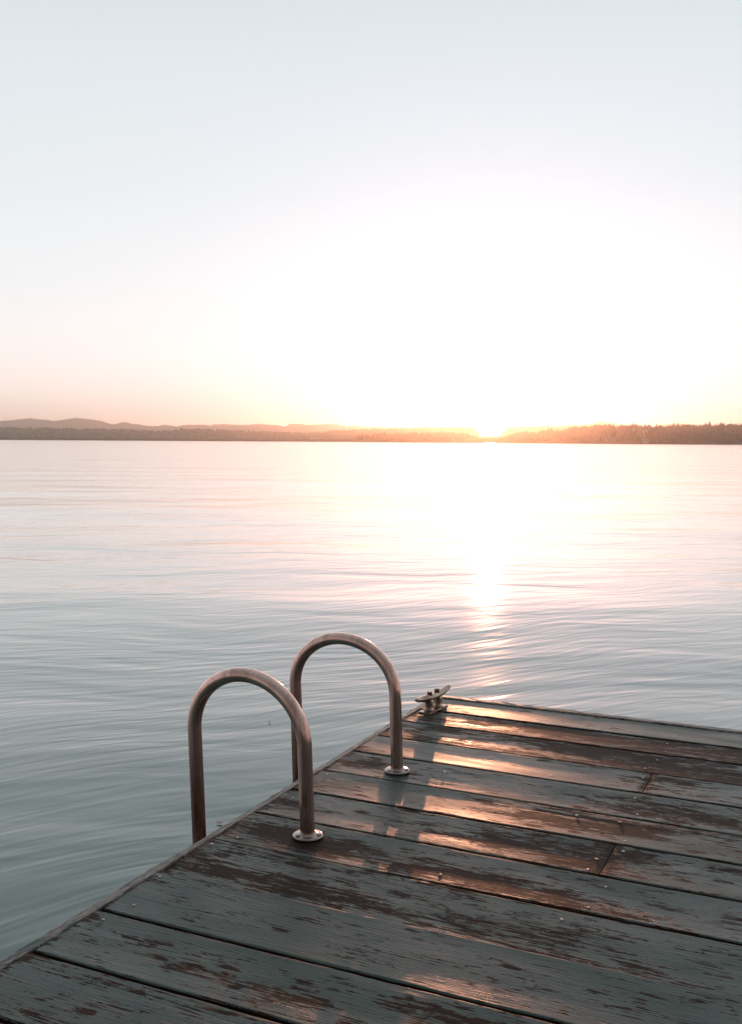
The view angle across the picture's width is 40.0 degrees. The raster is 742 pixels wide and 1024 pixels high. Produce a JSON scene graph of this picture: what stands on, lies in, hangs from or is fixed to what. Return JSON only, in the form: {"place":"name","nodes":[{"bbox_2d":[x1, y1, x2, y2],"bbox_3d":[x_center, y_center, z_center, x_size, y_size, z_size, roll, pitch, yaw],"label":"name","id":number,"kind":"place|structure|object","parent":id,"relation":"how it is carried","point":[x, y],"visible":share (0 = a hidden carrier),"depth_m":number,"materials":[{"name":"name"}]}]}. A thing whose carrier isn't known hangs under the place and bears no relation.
{"place":"outdoors","nodes":[
{"label":"outdoors","id":0,"kind":"place"},
{"bbox_2d":[0,438,353,441],"bbox_3d":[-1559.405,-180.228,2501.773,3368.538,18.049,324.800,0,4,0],"label":"shore","id":1,"kind":"structure","parent":0,"point":[274,440],"depth_m":2347.18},
{"bbox_2d":[50,437,354,439],"bbox_3d":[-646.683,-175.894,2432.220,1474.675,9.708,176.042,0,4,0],"label":"shoreline shrubs","id":2,"kind":"object","parent":1,"relation":"on","point":[218,439],"visible":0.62,"depth_m":2459.60,"materials":[{"name":"green plant"}]},
{"bbox_2d":[0,427,616,438],"bbox_3d":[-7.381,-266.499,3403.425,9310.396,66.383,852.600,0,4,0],"label":"hills","id":3,"kind":"structure","parent":0,"point":[25,434],"depth_m":3176.61,"materials":[{"name":"plant"}]},
{"bbox_2d":[0,425,616,438],"bbox_3d":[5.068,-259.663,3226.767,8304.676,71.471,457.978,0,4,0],"label":"forest","id":4,"kind":"object","parent":3,"relation":"on","point":[217,430],"visible":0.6,"depth_m":3250.24,"materials":[{"name":"green plant"}]},
{"bbox_2d":[0,440,741,960],"bbox_3d":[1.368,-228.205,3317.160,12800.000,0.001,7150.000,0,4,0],"label":"water","id":5,"kind":"structure","parent":0,"point":[148,590],"depth_m":8.99,"materials":[{"name":"teal liquid"}]},
{"bbox_2d":[0,695,741,1023],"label":"wooden dock","id":6,"kind":"object","parent":5,"relation":"in","point":[487,862],"visible":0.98,"depth_m":2.23,"materials":[{"name":"paint"}]},
{"bbox_2d":[188,632,409,843],"bbox_3d":[-0.195,1.217,2.938,0.414,1.665,0.649,2,4,25],"label":"swim ladder","id":7,"kind":"object","parent":6,"relation":"attached to","point":[290,702],"visible":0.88,"depth_m":2.71,"materials":[{"name":"metal"}]},
{"bbox_2d":[415,684,450,715],"bbox_3d":[0.232,0.701,3.790,0.050,0.078,0.272,3,5,32],"label":"mooring cleat","id":8,"kind":"object","parent":6,"relation":"on","point":[433,702],"visible":1,"depth_m":3.76,"materials":[{"name":"metal"}]},
{"bbox_2d":[0,418,741,437],"bbox_3d":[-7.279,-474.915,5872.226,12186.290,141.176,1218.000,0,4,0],"label":"mountains","id":9,"kind":"structure","parent":0,"point":[74,423],"depth_m":5617.51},
{"bbox_2d":[0,0,741,435],"label":"sky","id":10,"kind":"structure","parent":0,"point":[490,217],"materials":[{"name":"white"}]},
{"bbox_2d":[352,421,741,444],"bbox_3d":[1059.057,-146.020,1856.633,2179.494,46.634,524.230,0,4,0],"label":"forest","id":11,"kind":"object","parent":0,"point":[608,430],"visible":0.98,"depth_m":1714.36,"materials":[{"name":"green plant"}]}
]}

